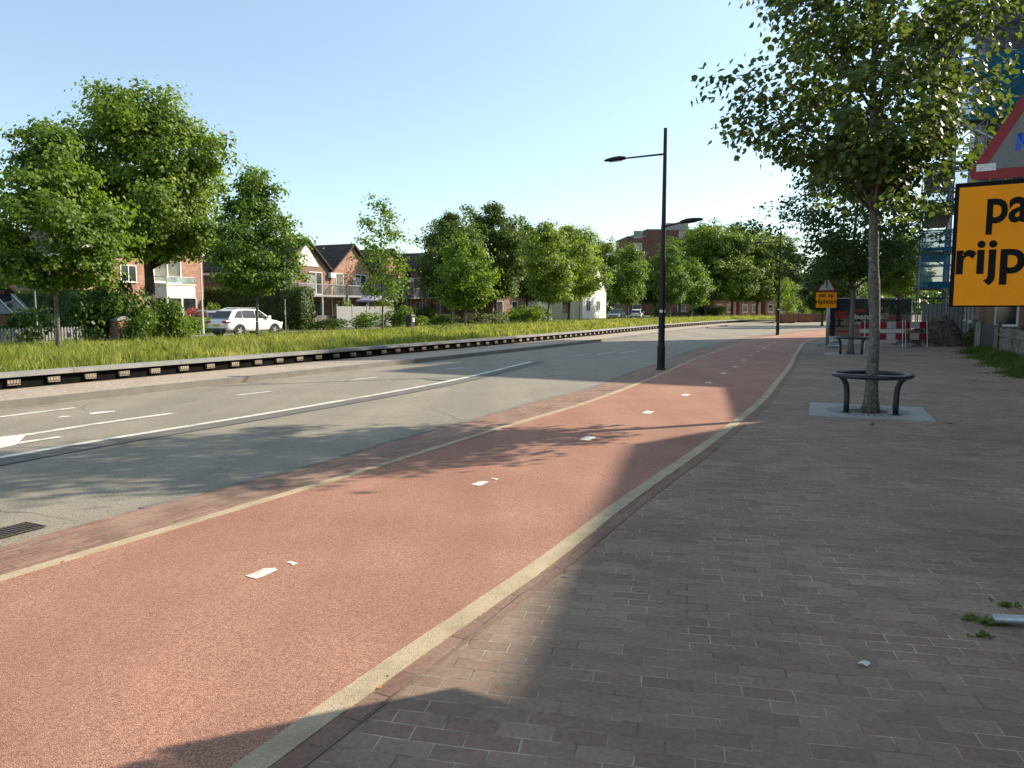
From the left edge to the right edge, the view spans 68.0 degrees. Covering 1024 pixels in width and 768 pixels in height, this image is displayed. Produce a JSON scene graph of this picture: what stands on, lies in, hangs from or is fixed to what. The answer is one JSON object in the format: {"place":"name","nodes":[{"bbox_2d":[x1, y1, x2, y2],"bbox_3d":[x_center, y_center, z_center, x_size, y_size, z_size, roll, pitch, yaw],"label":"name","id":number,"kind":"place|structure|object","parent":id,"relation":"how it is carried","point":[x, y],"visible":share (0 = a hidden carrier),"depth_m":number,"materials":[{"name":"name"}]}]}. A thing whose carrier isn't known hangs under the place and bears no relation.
{"place":"outdoors","nodes":[
{"label":"outdoors","id":0,"kind":"place"},
{"bbox_2d":[0,206,203,317],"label":"bay house","id":1,"kind":"structure","parent":0,"point":[180,282],"depth_m":56.23,"materials":[{"name":"brick"}]},
{"bbox_2d":[120,265,137,282],"bbox_3d":[-27.142,-7.807,53.698,0.120,1.250,1.380,3,6,25],"label":"window","id":2,"kind":"structure","parent":1,"relation":"in","point":[131,269],"depth_m":53.79,"materials":[{"name":"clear glass"}]},
{"bbox_2d":[153,255,182,283],"bbox_3d":[-25.716,-8.650,56.605,0.120,2.250,2.580,3,6,25],"label":"window","id":3,"kind":"structure","parent":1,"relation":"in","point":[165,269],"depth_m":56.62,"materials":[{"name":"clear glass"}]},
{"bbox_2d":[310,327,374,329],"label":"driveway","id":4,"kind":"structure","parent":0,"point":[339,328],"depth_m":60.53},
{"bbox_2d":[336,304,393,327],"bbox_3d":[-12.456,-5.824,65.023,0.100,1.950,8.100,3,6,25],"label":"garden screen","id":5,"kind":"object","parent":4,"relation":"on","point":[349,313],"visible":0.6,"depth_m":63.82,"materials":[{"name":"grey paint"}]},
{"bbox_2d":[45,315,651,339],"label":"front yards","id":6,"kind":"structure","parent":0,"point":[394,326],"depth_m":71.17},
{"bbox_2d":[0,282,30,340],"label":"awning shed","id":7,"kind":"structure","parent":6,"relation":"on","point":[9,298],"depth_m":36.35,"materials":[{"name":"grey brick"}]},
{"bbox_2d":[6,289,104,335],"bbox_3d":[-30.119,-4.387,46.724,14.535,3.080,1.843,3,6,25],"label":"clipped hedge","id":8,"kind":"object","parent":6,"relation":"on","point":[44,299],"visible":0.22,"depth_m":44.76,"materials":[{"name":"green plant"}]},
{"bbox_2d":[170,316,227,334],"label":"hedge","id":9,"kind":"object","parent":6,"relation":"on","point":[195,323],"visible":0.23,"depth_m":48.88,"materials":[{"name":"green plant"}]},
{"bbox_2d":[204,284,316,330],"bbox_3d":[-21.127,-6.004,60.212,13.012,3.617,2.112,3,6,25],"label":"tall hedge","id":10,"kind":"object","parent":6,"relation":"on","point":[300,305],"visible":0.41,"depth_m":57.95,"materials":[{"name":"green plant"}]},
{"bbox_2d":[202,238,345,323],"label":"terrace house","id":11,"kind":"structure","parent":6,"relation":"on","point":[318,268],"depth_m":66.72,"materials":[{"name":"brown brick"}]},
{"bbox_2d":[309,318,356,329],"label":"shrub","id":12,"kind":"object","parent":6,"relation":"on","point":[333,323],"visible":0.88,"depth_m":57.97,"materials":[{"name":"green plant"}]},
{"bbox_2d":[314,244,386,314],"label":"terrace house","id":13,"kind":"structure","parent":6,"relation":"on","point":[348,274],"depth_m":71.14,"materials":[{"name":"brick"}]},
{"bbox_2d":[360,249,423,323],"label":"terrace house","id":14,"kind":"structure","parent":6,"relation":"on","point":[407,298],"depth_m":77.82,"materials":[{"name":"brick"}]},
{"bbox_2d":[398,253,453,320],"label":"terrace house","id":15,"kind":"structure","parent":6,"relation":"on","point":[415,305],"depth_m":82.37,"materials":[{"name":"brick"}]},
{"bbox_2d":[415,306,438,323],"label":"shrub","id":16,"kind":"object","parent":6,"relation":"on","point":[426,312],"visible":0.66,"depth_m":75.97,"materials":[{"name":"green plant"}]},
{"bbox_2d":[406,208,491,319],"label":"oak tree","id":17,"kind":"object","parent":6,"relation":"on","point":[445,226],"visible":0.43,"depth_m":74.87,"materials":[{"name":"green plant"}]},
{"bbox_2d":[441,264,527,321],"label":"brown house","id":18,"kind":"structure","parent":6,"relation":"on","point":[505,305],"depth_m":89.64,"materials":[{"name":"brick"}]},
{"bbox_2d":[459,199,539,312],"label":"oak tree","id":19,"kind":"object","parent":6,"relation":"on","point":[506,253],"visible":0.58,"depth_m":83.51,"materials":[{"name":"green plant"}]},
{"bbox_2d":[516,222,559,307],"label":"oak tree","id":20,"kind":"object","parent":6,"relation":"on","point":[523,290],"visible":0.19,"depth_m":93.65,"materials":[{"name":"green plant"}]},
{"bbox_2d":[542,222,602,319],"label":"oak tree","id":21,"kind":"object","parent":6,"relation":"on","point":[573,234],"visible":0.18,"depth_m":104.00,"materials":[{"name":"green plant"}]},
{"bbox_2d":[591,236,626,301],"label":"oak tree","id":22,"kind":"object","parent":6,"relation":"on","point":[607,249],"visible":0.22,"depth_m":152.32,"materials":[{"name":"green plant"}]},
{"bbox_2d":[615,222,703,314],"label":"brick flats","id":23,"kind":"structure","parent":6,"relation":"on","point":[647,240],"depth_m":170.33,"materials":[{"name":"red brick"}]},
{"bbox_2d":[0,329,825,574],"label":"brick strip","id":24,"kind":"object","parent":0,"point":[19,555],"visible":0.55,"depth_m":7.04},
{"bbox_2d":[604,128,703,369],"bbox_3d":[3.721,-3.550,20.229,2.710,6.330,0.250,3,6,25],"label":"street lamp","id":25,"kind":"object","parent":24,"relation":"on","point":[661,346],"visible":1,"depth_m":20.09,"materials":[{"name":"metal"}]},
{"bbox_2d":[752,230,796,334],"bbox_3d":[16.007,-6.163,46.367,2.710,6.330,0.250,3,6,25],"label":"street lamp","id":26,"kind":"object","parent":24,"relation":"on","point":[778,309],"visible":0.85,"depth_m":46.27,"materials":[{"name":"metal"}]},
{"bbox_2d":[184,316,666,336],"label":"service road","id":27,"kind":"structure","parent":0,"point":[340,329],"depth_m":53.86,"materials":[{"name":"grey asphalt"}]},
{"bbox_2d":[28,73,248,336],"bbox_3d":[-17.306,-8.388,36.624,9.021,12.705,9.941,3,6,26],"label":"oak tree","id":28,"kind":"object","parent":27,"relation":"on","point":[168,192],"visible":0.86,"depth_m":34.84,"materials":[{"name":"green plant"}]},
{"bbox_2d":[206,308,282,335],"bbox_3d":[-15.952,-3.734,45.573,2.046,1.712,4.570,3,6,28],"label":"parked suv","id":29,"kind":"object","parent":27,"relation":"on","point":[227,321],"visible":0.81,"depth_m":44.22,"materials":[{"name":"white paint"}]},
{"bbox_2d":[350,311,381,328],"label":"shrub","id":30,"kind":"object","parent":27,"relation":"on","point":[365,318],"visible":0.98,"depth_m":60.51,"materials":[{"name":"green plant"}]},
{"bbox_2d":[385,305,413,326],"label":"shrub","id":31,"kind":"object","parent":27,"relation":"on","point":[398,317],"visible":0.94,"depth_m":66.26,"materials":[{"name":"green plant"}]},
{"bbox_2d":[426,314,461,325],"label":"shrub","id":32,"kind":"object","parent":27,"relation":"on","point":[438,320],"visible":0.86,"depth_m":69.28,"materials":[{"name":"green plant"}]},
{"bbox_2d":[501,307,543,322],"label":"shrub","id":33,"kind":"object","parent":27,"relation":"on","point":[515,315],"visible":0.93,"depth_m":83.82,"materials":[{"name":"green plant"}]},
{"bbox_2d":[635,256,668,307],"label":"oak tree","id":34,"kind":"object","parent":27,"relation":"on","point":[652,300],"visible":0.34,"depth_m":137.71,"materials":[{"name":"green plant"}]},
{"bbox_2d":[644,236,705,311],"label":"oak tree","id":35,"kind":"object","parent":27,"relation":"on","point":[680,245],"visible":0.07,"depth_m":134.36,"materials":[{"name":"green plant"}]},
{"bbox_2d":[0,328,913,767],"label":"cycle path","id":36,"kind":"structure","parent":0,"point":[190,646],"depth_m":4.56,"materials":[{"name":"red asphalt"}]},
{"bbox_2d":[0,320,920,546],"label":"road","id":37,"kind":"structure","parent":0,"point":[55,493],"depth_m":11.20,"materials":[{"name":"grey asphalt"}]},
{"bbox_2d":[0,522,45,537],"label":"gully grate","id":38,"kind":"object","parent":37,"relation":"on","point":[14,529],"visible":1,"depth_m":5.66,"materials":[{"name":"grey metal"}]},
{"bbox_2d":[0,362,541,464],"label":"lane line","id":39,"kind":"object","parent":37,"relation":"on","point":[73,448],"visible":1,"depth_m":10.88,"materials":[{"name":"white paint"}]},
{"bbox_2d":[0,362,542,465],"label":"asphalt seam","id":40,"kind":"object","parent":37,"relation":"on","point":[233,424],"visible":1,"depth_m":10.50,"materials":[{"name":"grey asphalt"}]},
{"bbox_2d":[0,345,769,578],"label":"road markings","id":41,"kind":"object","parent":37,"relation":"on","point":[7,441],"visible":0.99,"depth_m":10.24,"materials":[{"name":"paint"}]},
{"bbox_2d":[0,331,815,580],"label":"edge band","id":42,"kind":"object","parent":37,"relation":"on","point":[13,574],"visible":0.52,"depth_m":6.48,"materials":[{"name":"concrete"}]},
{"bbox_2d":[0,319,920,408],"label":"road kerb","id":43,"kind":"structure","parent":37,"relation":"on","point":[17,403],"depth_m":17.35,"materials":[{"name":"grey concrete"}]},
{"bbox_2d":[139,332,782,508],"bbox_3d":[7.559,-1.318,29.725,1.292,0.008,51.708,3,6,25],"label":"gutter band","id":44,"kind":"object","parent":37,"relation":"on","point":[240,482],"visible":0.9,"depth_m":8.67,"materials":[{"name":"beige concrete"}]},
{"bbox_2d":[775,314,797,322],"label":"planter box","id":45,"kind":"object","parent":37,"relation":"on","point":[789,318],"visible":0.91,"depth_m":83.96,"materials":[{"name":"brick"}]},
{"bbox_2d":[767,277,801,313],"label":"planter shrub","id":46,"kind":"object","parent":45,"relation":"in","point":[789,304],"visible":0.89,"depth_m":84.12,"materials":[{"name":"green plant"}]},
{"bbox_2d":[795,254,830,325],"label":"site tree","id":47,"kind":"object","parent":37,"relation":"on","point":[809,301],"visible":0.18,"depth_m":71.63,"materials":[{"name":"green plant"}]},
{"bbox_2d":[799,249,879,298],"bbox_3d":[28.367,-8.831,65.738,5.919,7.791,5.950,-2,6,-17],"label":"site tree","id":48,"kind":"object","parent":37,"relation":"on","point":[842,291],"visible":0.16,"depth_m":64.76,"materials":[{"name":"green plant"}]},
{"bbox_2d":[879,233,923,297],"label":"site tree","id":49,"kind":"object","parent":37,"relation":"on","point":[899,285],"visible":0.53,"depth_m":72.10,"materials":[{"name":"green plant"}]},
{"bbox_2d":[0,318,920,400],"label":"median paving","id":50,"kind":"structure","parent":0,"point":[34,392],"depth_m":18.89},
{"bbox_2d":[0,319,753,389],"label":"guard barrier","id":51,"kind":"object","parent":50,"relation":"on","point":[34,378],"visible":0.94,"depth_m":19.95,"materials":[{"name":"concrete"}]},
{"bbox_2d":[42,311,921,340],"bbox_3d":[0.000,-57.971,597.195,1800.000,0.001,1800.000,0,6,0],"label":"ground","id":52,"kind":"structure","parent":0,"point":[913,317],"depth_m":107.39,"materials":[{"name":"soil"}]},
{"bbox_2d":[0,304,54,341],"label":"shrub","id":53,"kind":"object","parent":52,"relation":"on","point":[16,322],"visible":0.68,"depth_m":31.81,"materials":[{"name":"green plant"}]},
{"bbox_2d":[0,326,148,343],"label":"picket fence","id":54,"kind":"object","parent":52,"relation":"on","point":[68,332],"visible":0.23,"depth_m":32.43,"materials":[{"name":"wood"}]},
{"bbox_2d":[53,289,116,340],"bbox_3d":[-19.059,-3.061,34.313,2.146,2.759,3.197,5,8,41],"label":"shrub","id":55,"kind":"object","parent":52,"relation":"on","point":[85,305],"visible":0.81,"depth_m":33.76,"materials":[{"name":"green plant"}]},
{"bbox_2d":[78,274,140,327],"bbox_3d":[-19.200,-3.556,36.035,2.636,3.448,2.598,4,7,37],"label":"shrub","id":56,"kind":"object","parent":52,"relation":"on","point":[122,284],"visible":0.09,"depth_m":36.03,"materials":[{"name":"green plant"}]},
{"bbox_2d":[89,286,154,338],"bbox_3d":[-18.135,-3.180,35.242,2.250,2.738,2.866,4,7,33],"label":"shrub","id":57,"kind":"object","parent":52,"relation":"on","point":[124,309],"visible":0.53,"depth_m":34.71,"materials":[{"name":"green plant"}]},
{"bbox_2d":[460,312,502,323],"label":"shrub","id":58,"kind":"object","parent":52,"relation":"on","point":[470,318],"visible":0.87,"depth_m":74.04,"materials":[{"name":"green plant"}]},
{"bbox_2d":[685,299,735,315],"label":"red house","id":59,"kind":"structure","parent":52,"relation":"on","point":[726,305],"depth_m":138.68,"materials":[{"name":"brick"}]},
{"bbox_2d":[676,217,754,315],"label":"oak tree","id":60,"kind":"object","parent":52,"relation":"on","point":[698,242],"visible":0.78,"depth_m":118.42,"materials":[{"name":"green plant"}]},
{"bbox_2d":[705,221,775,315],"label":"oak tree","id":61,"kind":"object","parent":52,"relation":"on","point":[747,287],"visible":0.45,"depth_m":120.61,"materials":[{"name":"green plant"}]},
{"bbox_2d":[736,299,760,315],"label":"red house","id":62,"kind":"structure","parent":52,"relation":"on","point":[747,309],"depth_m":141.30,"materials":[{"name":"brick"}]},
{"bbox_2d":[729,229,796,315],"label":"oak tree","id":63,"kind":"object","parent":52,"relation":"on","point":[765,290],"visible":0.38,"depth_m":124.92,"materials":[{"name":"green plant"}]},
{"bbox_2d":[761,299,785,315],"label":"red house","id":64,"kind":"structure","parent":52,"relation":"on","point":[768,309],"depth_m":144.27,"materials":[{"name":"brick"}]},
{"bbox_2d":[606,288,949,314],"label":"wood","id":65,"kind":"object","parent":52,"relation":"on","point":[931,293],"depth_m":209.12,"materials":[{"name":"green plant"}]},
{"bbox_2d":[763,232,808,314],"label":"oak tree","id":66,"kind":"object","parent":52,"relation":"on","point":[790,246],"visible":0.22,"depth_m":127.26,"materials":[{"name":"green plant"}]},
{"bbox_2d":[0,0,969,307],"label":"sky","id":67,"kind":"structure","parent":0,"point":[434,106],"materials":[{"name":"blue"}]},
{"bbox_2d":[529,256,608,318],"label":"white house","id":68,"kind":"structure","parent":0,"point":[593,306],"depth_m":116.14,"materials":[{"name":"paint"}]},
{"bbox_2d":[270,337,1023,767],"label":"pavement","id":69,"kind":"structure","parent":0,"point":[748,641],"depth_m":4.00,"materials":[{"name":"brick"}]},
{"bbox_2d":[230,336,825,767],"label":"kerb band","id":70,"kind":"object","parent":69,"relation":"on","point":[294,734],"visible":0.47,"depth_m":3.81,"materials":[{"name":"concrete"}]},
{"bbox_2d":[273,337,824,767],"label":"border course","id":71,"kind":"object","parent":69,"relation":"on","point":[313,748],"visible":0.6,"depth_m":3.82,"materials":[{"name":"brick"}]},
{"bbox_2d":[815,279,838,347],"bbox_3d":[13.177,-2.987,31.415,1.175,2.969,0.709,4,7,34],"label":"warning sign","id":72,"kind":"object","parent":69,"relation":"on","point":[828,300],"visible":0.96,"depth_m":31.48,"materials":[{"name":"metal"}]},
{"bbox_2d":[825,352,866,355],"bbox_3d":[12.080,-1.059,27.029,1.720,0.022,1.720,2,6,22],"label":"tree grate","id":73,"kind":"object","parent":69,"relation":"on","point":[837,353],"visible":0.64,"depth_m":26.73,"materials":[{"name":"grey concrete"}]},
{"bbox_2d":[730,101,954,353],"bbox_3d":[12.083,-5.376,26.621,7.569,8.660,7.685,-4,7,-34],"label":"pavement tree","id":74,"kind":"object","parent":73,"relation":"on","point":[849,267],"visible":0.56,"depth_m":26.10,"materials":[{"name":"green plant"}]},
{"bbox_2d":[834,336,867,354],"bbox_3d":[12.080,-1.374,26.997,1.186,0.633,1.186,0,6,0],"label":"round bench","id":75,"kind":"object","parent":73,"relation":"on","point":[839,338],"visible":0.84,"depth_m":26.66,"materials":[{"name":"metal"}]},
{"bbox_2d":[827,297,916,346],"bbox_3d":[15.250,-2.639,32.298,3.740,2.100,0.700,0,6,0],"label":"site fence","id":76,"kind":"object","parent":69,"relation":"on","point":[895,309],"visible":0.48,"depth_m":32.22,"materials":[{"name":"metal"}]},
{"bbox_2d":[809,402,936,421],"bbox_3d":[5.647,0.439,12.049,1.720,0.022,1.720,2,6,22],"label":"tree grate","id":77,"kind":"object","parent":69,"relation":"on","point":[920,414],"visible":0.85,"depth_m":11.82,"materials":[{"name":"grey concrete"}]},
{"bbox_2d":[691,0,1023,412],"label":"pavement tree","id":78,"kind":"object","parent":77,"relation":"on","point":[870,159],"visible":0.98,"depth_m":11.19,"materials":[{"name":"green plant"}]},
{"bbox_2d":[831,370,914,414],"bbox_3d":[5.647,0.134,11.918,1.186,0.633,1.186,0,6,0],"label":"tree guard","id":79,"kind":"object","parent":77,"relation":"on","point":[843,376],"visible":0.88,"depth_m":11.60,"materials":[{"name":"metal"}]},
{"bbox_2d":[859,321,904,348],"bbox_3d":[15.284,-2.048,31.317,1.869,1.134,0.876,0,6,-1],"label":"board barrier","id":80,"kind":"object","parent":69,"relation":"on","point":[891,330],"visible":0.84,"depth_m":31.29,"materials":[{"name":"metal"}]},
{"bbox_2d":[900,321,928,347],"bbox_3d":[16.759,-2.075,31.582,1.219,1.134,0.876,0,6,-3],"label":"board barrier","id":81,"kind":"object","parent":69,"relation":"on","point":[917,336],"visible":0.94,"depth_m":31.55,"materials":[{"name":"metal"}]},
{"bbox_2d":[893,314,971,346],"bbox_3d":[18.747,-2.339,33.511,3.464,1.477,2.504,0,6,0],"label":"rubble heap","id":82,"kind":"object","parent":69,"relation":"on","point":[944,331],"visible":0.66,"depth_m":32.84,"materials":[{"name":"grey stone"}]},
{"bbox_2d":[921,304,964,331],"bbox_3d":[25.824,-3.654,42.066,5.500,1.600,0.044,3,6,28],"label":"site hoarding","id":83,"kind":"object","parent":69,"relation":"on","point":[931,308],"visible":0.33,"depth_m":42.89,"materials":[{"name":"grey paint"}]},
{"bbox_2d":[868,422,1021,638],"bbox_3d":[3.929,0.891,7.469,1.111,0.074,8.125,3,6,28],"label":"joint moss","id":84,"kind":"object","parent":69,"relation":"on","point":[986,621],"visible":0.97,"depth_m":3.99,"materials":[{"name":"green plant"}]},
{"bbox_2d":[920,295,971,332],"bbox_3d":[22.262,-3.159,36.614,4.650,2.300,0.070,3,6,28],"label":"bar fence","id":85,"kind":"object","parent":69,"relation":"on","point":[929,298],"visible":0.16,"depth_m":37.24,"materials":[{"name":"metal"}]},
{"bbox_2d":[915,0,1023,324],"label":"scaffold","id":86,"kind":"object","parent":69,"relation":"on","point":[934,275],"visible":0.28,"depth_m":33.56,"materials":[{"name":"metal"}]},
{"bbox_2d":[949,94,1023,624],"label":"warning sign","id":87,"kind":"object","parent":69,"relation":"on","point":[987,262],"visible":1,"depth_m":4.08,"materials":[{"name":"metal"}]},
{"bbox_2d":[973,320,1001,347],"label":"garden gate","id":88,"kind":"structure","parent":69,"relation":"on","point":[983,332],"depth_m":27.27,"materials":[{"name":"grey wood"}]},
{"bbox_2d":[963,47,1023,339],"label":"scaffolded building","id":89,"kind":"structure","parent":69,"relation":"on","point":[978,139],"depth_m":37.11,"materials":[{"name":"brown brick"}]},
{"bbox_2d":[975,307,1023,329],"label":"brick extension","id":90,"kind":"object","parent":69,"relation":"on","point":[1010,318],"visible":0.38,"depth_m":29.20,"materials":[{"name":"brick"}]},
{"bbox_2d":[994,307,1018,326],"bbox_3d":[18.982,-2.910,29.103,0.880,1.480,0.120,3,6,28],"label":"window","id":91,"kind":"structure","parent":90,"relation":"in","point":[1009,316],"depth_m":29.14,"materials":[{"name":"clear glass"}]},
{"bbox_2d":[993,327,1023,356],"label":"garden fence","id":92,"kind":"object","parent":69,"relation":"on","point":[1010,340],"visible":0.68,"depth_m":23.10,"materials":[{"name":"grey wood"}]},
{"bbox_2d":[940,343,1023,378],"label":"grass","id":93,"kind":"structure","parent":0,"point":[1011,363],"depth_m":21.77,"materials":[{"name":"green plant"}]},
{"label":"berm","id":94,"kind":"structure","parent":0,"visible":0},
{"bbox_2d":[0,115,156,346],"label":"verge tree","id":95,"kind":"object","parent":94,"relation":"on","point":[47,173],"visible":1,"depth_m":24.63,"materials":[{"name":"green plant"}]},
{"bbox_2d":[107,316,129,340],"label":"gate pillar","id":96,"kind":"structure","parent":94,"relation":"on","point":[113,328],"depth_m":34.45,"materials":[{"name":"brick"}]},
{"bbox_2d":[116,310,158,339],"bbox_3d":[-17.090,-2.593,34.626,1.800,1.643,2.084,-3,6,-24],"label":"shrub","id":97,"kind":"object","parent":94,"relation":"on","point":[142,322],"visible":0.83,"depth_m":34.28,"materials":[{"name":"green plant"}]},
{"bbox_2d":[140,296,186,338],"bbox_3d":[-16.709,-3.068,36.313,2.345,2.282,2.025,1,6,8],"label":"shrub","id":98,"kind":"object","parent":94,"relation":"on","point":[166,314],"visible":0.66,"depth_m":36.23,"materials":[{"name":"green plant"}]},
{"bbox_2d":[158,320,195,338],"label":"shrub","id":99,"kind":"object","parent":94,"relation":"on","point":[181,331],"visible":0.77,"depth_m":36.15,"materials":[{"name":"green plant"}]},
{"bbox_2d":[202,162,323,336],"bbox_3d":[-11.292,-5.832,33.606,5.062,7.818,4.641,-4,7,-36],"label":"verge tree","id":100,"kind":"object","parent":94,"relation":"on","point":[251,205],"visible":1,"depth_m":32.85,"materials":[{"name":"green plant"}]},
{"bbox_2d":[346,193,419,330],"bbox_3d":[-6.961,-6.689,42.032,3.755,7.846,4.011,0,6,4],"label":"verge tree","id":101,"kind":"object","parent":94,"relation":"on","point":[389,284],"visible":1,"depth_m":41.70,"materials":[{"name":"green plant"}]},
{"bbox_2d":[0,313,774,371],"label":"verge grass","id":102,"kind":"structure","parent":94,"relation":"on","point":[48,355],"depth_m":25.17,"materials":[{"name":"green plant"}]},
{"bbox_2d":[425,231,505,326],"bbox_3d":[-3.108,-6.879,50.661,5.227,6.508,5.583,1,6,8],"label":"verge tree","id":103,"kind":"object","parent":94,"relation":"on","point":[460,271],"visible":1,"depth_m":50.01,"materials":[{"name":"green plant"}]},
{"bbox_2d":[516,218,579,321],"bbox_3d":[3.041,-9.327,63.286,5.435,8.867,5.703,0,6,0],"label":"verge tree","id":104,"kind":"object","parent":94,"relation":"on","point":[546,291],"visible":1,"depth_m":62.62,"materials":[{"name":"green plant"}]},
{"bbox_2d":[555,239,615,320],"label":"verge tree","id":105,"kind":"object","parent":94,"relation":"on","point":[580,251],"visible":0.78,"depth_m":70.67,"materials":[{"name":"green plant"}]},
{"bbox_2d":[604,242,653,317],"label":"verge tree","id":106,"kind":"object","parent":94,"relation":"on","point":[621,278],"visible":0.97,"depth_m":83.15,"materials":[{"name":"green plant"}]},
{"bbox_2d":[648,244,696,316],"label":"verge tree","id":107,"kind":"object","parent":94,"relation":"on","point":[673,294],"visible":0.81,"depth_m":95.96,"materials":[{"name":"green plant"}]},
{"bbox_2d":[673,257,718,316],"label":"verge tree","id":108,"kind":"object","parent":94,"relation":"on","point":[694,268],"visible":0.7,"depth_m":104.97,"materials":[{"name":"green plant"}]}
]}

